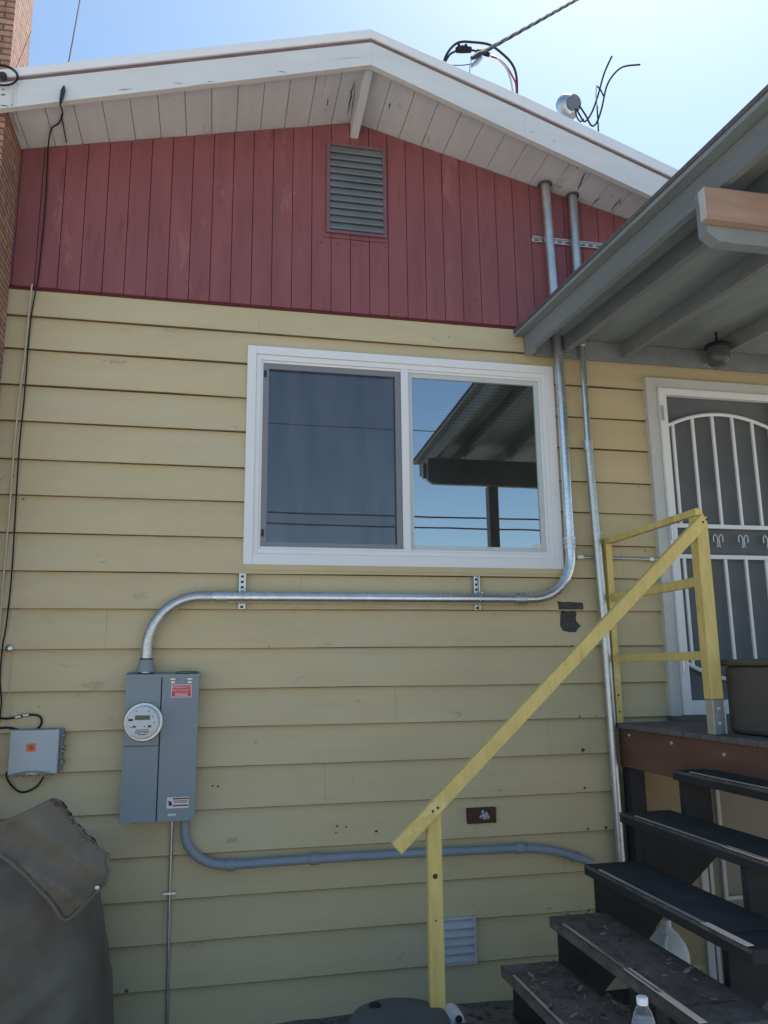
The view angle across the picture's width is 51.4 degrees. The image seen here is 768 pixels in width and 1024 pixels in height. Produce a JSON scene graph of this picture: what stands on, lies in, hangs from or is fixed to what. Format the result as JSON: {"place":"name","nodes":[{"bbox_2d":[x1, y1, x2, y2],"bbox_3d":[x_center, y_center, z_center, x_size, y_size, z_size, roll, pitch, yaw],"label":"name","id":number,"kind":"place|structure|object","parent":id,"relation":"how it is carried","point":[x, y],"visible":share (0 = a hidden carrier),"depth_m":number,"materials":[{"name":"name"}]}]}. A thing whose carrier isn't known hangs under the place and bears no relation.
{"place":"outdoors","nodes":[
{"label":"outdoors","id":0,"kind":"place"},
{"bbox_2d":[28,0,767,169],"label":"sky","id":1,"kind":"structure","parent":0,"point":[701,62],"materials":[{"name":"blue"}]},
{"bbox_2d":[277,994,630,1023],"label":"path","id":2,"kind":"structure","parent":0,"point":[467,1011],"depth_m":4.12,"materials":[{"name":"grey concrete"}]},
{"bbox_2d":[349,997,450,1023],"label":"rubber tub","id":3,"kind":"object","parent":2,"relation":"on","point":[400,1010],"visible":0.97,"depth_m":3.25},
{"bbox_2d":[446,1003,465,1023],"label":"white canister","id":4,"kind":"object","parent":2,"relation":"on","point":[454,1013],"visible":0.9,"depth_m":3.45,"materials":[{"name":"plastic"}]},
{"bbox_2d":[327,993,629,1022],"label":"dry leaves","id":5,"kind":"object","parent":2,"relation":"on","point":[605,995],"visible":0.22,"depth_m":4.18,"materials":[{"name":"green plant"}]},
{"bbox_2d":[629,987,668,1023],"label":"concrete block","id":6,"kind":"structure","parent":2,"relation":"on","point":[660,1016],"depth_m":3.56,"materials":[{"name":"grey concrete"}]},
{"bbox_2d":[649,918,689,963],"bbox_3d":[1.323,2.042,3.711,0.170,0.272,0.176,2,-11,-12],"label":"plastic jug","id":7,"kind":"object","parent":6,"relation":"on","point":[665,935],"visible":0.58,"depth_m":3.67,"materials":[{"name":"white plastic"}]},
{"bbox_2d":[631,994,655,1023],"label":"water bottle","id":8,"kind":"object","parent":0,"point":[642,1013],"visible":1,"depth_m":2.06,"materials":[{"name":"clear plastic"}]},
{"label":"ground","id":9,"kind":"structure","parent":0,"visible":0},
{"bbox_2d":[0,0,33,385],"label":"brick chimney","id":10,"kind":"object","parent":9,"relation":"on","point":[15,24],"visible":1,"depth_m":4.39,"materials":[{"name":"brown brick"}]},
{"bbox_2d":[0,798,113,1023],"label":"covered grill","id":11,"kind":"object","parent":9,"relation":"on","point":[55,874],"visible":1,"depth_m":3.11,"materials":[{"name":"grey fabric"}]},
{"bbox_2d":[0,29,767,1023],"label":"house","id":12,"kind":"structure","parent":9,"relation":"on","point":[292,295],"depth_m":4.60,"materials":[{"name":"paint"}]},
{"bbox_2d":[5,644,12,651],"bbox_3d":[-1.925,0.700,4.098,0.040,0.040,0.016,2,-11,-12],"label":"wire anchor","id":13,"kind":"object","parent":12,"relation":"attached to","point":[9,648],"visible":1,"depth_m":4.09,"materials":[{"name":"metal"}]},
{"bbox_2d":[0,64,19,131],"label":"coiled cable","id":14,"kind":"object","parent":12,"relation":"attached to","point":[3,75],"visible":1,"depth_m":4.23,"materials":[{"name":"black rubber"}]},
{"bbox_2d":[0,284,32,628],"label":"cable","id":15,"kind":"object","parent":12,"relation":"attached to","point":[5,553],"visible":1,"depth_m":4.28,"materials":[{"name":"black rubber"}]},
{"bbox_2d":[0,713,42,729],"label":"cable","id":16,"kind":"object","parent":12,"relation":"attached to","point":[23,715],"visible":0.89,"depth_m":4.04,"materials":[{"name":"black rubber"}]},
{"bbox_2d":[7,728,65,776],"bbox_3d":[-1.741,1.207,4.006,0.256,0.230,0.082,2,-11,-12],"label":"telephone box","id":17,"kind":"object","parent":12,"relation":"attached to","point":[36,751],"visible":1,"depth_m":3.98,"materials":[{"name":"plastic"}]},
{"bbox_2d":[5,772,43,792],"bbox_3d":[-1.798,1.350,3.986,0.189,0.108,0.040,2,-11,-12],"label":"cable","id":18,"kind":"object","parent":17,"relation":"attached to","point":[13,787],"visible":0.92,"depth_m":3.99,"materials":[{"name":"black rubber"}]},
{"bbox_2d":[0,0,80,716],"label":"telephone wire","id":19,"kind":"object","parent":12,"relation":"attached to","point":[62,94],"visible":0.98,"depth_m":4.34,"materials":[{"name":"black rubber"}]},
{"bbox_2d":[119,671,199,823],"bbox_3d":[-1.143,1.191,4.079,0.373,0.744,0.215,2,-11,-12],"label":"meter panel","id":20,"kind":"object","parent":12,"relation":"attached to","point":[159,760],"visible":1,"depth_m":4.05,"materials":[{"name":"metal"}]},
{"bbox_2d":[157,677,198,821],"bbox_3d":[-1.053,1.208,4.085,0.185,0.712,0.013,2,-11,-12],"label":"breaker door","id":21,"kind":"structure","parent":20,"relation":"in","point":[179,707],"depth_m":4.08,"materials":[{"name":"metal"}]},
{"bbox_2d":[163,821,175,1023],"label":"ground wire pipe","id":22,"kind":"object","parent":12,"relation":"attached to","point":[169,893],"visible":0.94,"depth_m":4.00,"materials":[{"name":"metal"}]},
{"bbox_2d":[137,180,576,672],"bbox_3d":[-0.079,-0.717,4.737,2.518,3.251,0.112,2,-11,-12],"label":"steel conduit","id":23,"kind":"object","parent":12,"relation":"attached to","point":[242,597],"visible":1,"depth_m":4.62,"materials":[{"name":"metal"}]},
{"bbox_2d":[180,821,593,870],"bbox_3d":[0.064,1.776,4.278,2.260,0.363,0.072,2,-11,-12],"label":"plastic conduit","id":24,"kind":"object","parent":12,"relation":"attached to","point":[194,853],"visible":0.94,"depth_m":4.21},
{"bbox_2d":[228,332,571,578],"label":"window","id":25,"kind":"structure","parent":12,"relation":"in","point":[352,458],"depth_m":4.79,"materials":[{"name":"white plastic"}]},
{"bbox_2d":[443,40,517,93],"bbox_3d":[0.623,-2.865,5.143,0.506,0.388,0.016,2,-11,-12],"label":"splice wire","id":26,"kind":"object","parent":12,"relation":"attached to","point":[487,44],"visible":0.88,"depth_m":5.17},
{"bbox_2d":[455,44,476,53],"bbox_3d":[0.530,-2.985,5.147,0.144,0.067,0.048,2,-11,-12],"label":"splice connector","id":27,"kind":"object","parent":26,"relation":"attached to","point":[464,48],"visible":0.97,"depth_m":5.13,"materials":[{"name":"black plastic"}]},
{"bbox_2d":[445,49,456,61],"bbox_3d":[0.434,-2.927,5.114,0.099,0.109,0.014,2,-11,-12],"label":"splice wire","id":28,"kind":"object","parent":27,"relation":"attached to","point":[451,53],"visible":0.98,"depth_m":5.11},
{"bbox_2d":[477,49,489,56],"bbox_3d":[0.644,-2.974,5.169,0.091,0.043,0.036,2,-11,-12],"label":"splice connector","id":29,"kind":"object","parent":26,"relation":"attached to","point":[487,54],"visible":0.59,"depth_m":5.16,"materials":[{"name":"black rubber"}]},
{"bbox_2d":[489,55,513,91],"bbox_3d":[0.754,-2.816,5.161,0.182,0.305,0.012,2,-11,-12],"label":"splice wire","id":30,"kind":"object","parent":29,"relation":"attached to","point":[502,63],"visible":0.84,"depth_m":5.18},
{"bbox_2d":[491,56,516,92],"bbox_3d":[0.778,-2.814,5.166,0.172,0.297,0.012,2,-11,-12],"label":"splice wire","id":31,"kind":"object","parent":26,"relation":"attached to","point":[511,74],"visible":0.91,"depth_m":5.18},
{"bbox_2d":[469,0,578,72],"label":"service drop","id":32,"kind":"object","parent":12,"relation":"attached to","point":[477,54],"visible":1,"depth_m":5.35,"materials":[{"name":"metal"}]},
{"bbox_2d":[532,236,602,249],"bbox_3d":[1.350,-1.774,5.302,0.775,0.041,0.021,2,-11,-12],"label":"strut channel","id":33,"kind":"object","parent":12,"relation":"attached to","point":[567,243],"visible":0.58,"depth_m":5.27,"materials":[{"name":"metal"}]},
{"bbox_2d":[556,93,625,861],"bbox_3d":[1.276,-0.399,4.950,0.150,4.979,0.168,2,-11,-12],"label":"steel conduit","id":34,"kind":"object","parent":12,"relation":"attached to","point":[567,104],"visible":0.88,"depth_m":4.84,"materials":[{"name":"galvanised steel"},{"name":"zinc"}]},
{"bbox_2d":[576,56,612,122],"bbox_3d":[1.402,-2.817,5.302,0.295,0.540,0.012,2,-11,-12],"label":"lead wire","id":35,"kind":"object","parent":34,"relation":"attached to","point":[580,116],"visible":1,"depth_m":5.28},
{"bbox_2d":[579,64,639,126],"bbox_3d":[1.511,-2.789,5.320,0.477,0.537,0.012,2,-11,-12],"label":"lead wire","id":36,"kind":"object","parent":34,"relation":"attached to","point":[613,74],"visible":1,"depth_m":5.30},
{"bbox_2d":[595,85,598,131],"bbox_3d":[1.411,-2.669,5.275,0.018,0.342,0.010,2,-11,-12],"label":"lead wire","id":37,"kind":"object","parent":12,"relation":"attached to","point":[597,108],"visible":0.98,"depth_m":5.27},
{"bbox_2d":[576,555,657,560],"bbox_3d":[1.409,0.284,4.907,0.600,0.029,0.023,2,-11,-12],"label":"strut channel","id":38,"kind":"object","parent":12,"relation":"attached to","point":[620,558],"visible":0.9,"depth_m":4.92,"materials":[{"name":"metal"}]},
{"bbox_2d":[642,377,767,721],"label":"door","id":39,"kind":"structure","parent":12,"relation":"in","point":[707,441],"depth_m":5.12,"materials":[{"name":"white metal"}]},
{"bbox_2d":[700,788,767,1010],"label":"basement door","id":40,"kind":"structure","parent":12,"relation":"in","point":[722,878],"depth_m":4.71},
{"bbox_2d":[455,769,767,1023],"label":"porch steps","id":41,"kind":"structure","parent":9,"relation":"on","point":[637,901],"depth_m":3.16,"materials":[{"name":"wood"}]},
{"bbox_2d":[527,906,727,1023],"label":"leaf crumbs","id":42,"kind":"object","parent":41,"relation":"on","point":[686,970],"visible":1,"depth_m":3.05,"materials":[{"name":"brown plant"}]},
{"bbox_2d":[616,720,767,938],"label":"porch deck","id":43,"kind":"structure","parent":9,"relation":"on","point":[664,748],"depth_m":4.18,"materials":[{"name":"brown paint"}]},
{"bbox_2d":[391,508,727,1010],"bbox_3d":[0.734,1.309,4.038,1.643,2.566,0.998,2,-11,-12],"label":"handrail","id":44,"kind":"object","parent":43,"relation":"on","point":[427,817],"visible":1,"depth_m":3.80,"materials":[{"name":"yellow paint"}]},
{"bbox_2d":[513,84,767,373],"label":"porch roof","id":45,"kind":"structure","parent":43,"relation":"on","point":[672,271],"depth_m":4.14,"materials":[{"name":"grey wood"}]},
{"bbox_2d":[704,332,730,368],"bbox_3d":[2.079,-1.014,4.972,0.160,0.225,0.160,2,-11,-12],"label":"porch lantern","id":46,"kind":"object","parent":45,"relation":"hanging from","point":[717,351],"visible":1,"depth_m":4.92,"materials":[{"name":"black metal"}]},
{"bbox_2d":[720,658,767,736],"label":"storage bin","id":47,"kind":"object","parent":43,"relation":"on","point":[747,685],"visible":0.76,"depth_m":3.74,"materials":[{"name":"plastic"}]},
{"bbox_3d":[0.502,-2.889,5.121,0.246,0.073,0.006,2,-11,-12],"label":"splice wire","id":48,"kind":"object","parent":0,"visible":0},
{"bbox_2d":[471,56,482,67],"bbox_3d":[0.598,-2.902,5.145,0.083,0.091,0.036,2,-11,-12],"label":"wedge clamp","id":49,"kind":"object","parent":48,"relation":"attached to","point":[476,62],"visible":0.79,"depth_m":5.13,"materials":[{"name":"silver metal"}]}
]}

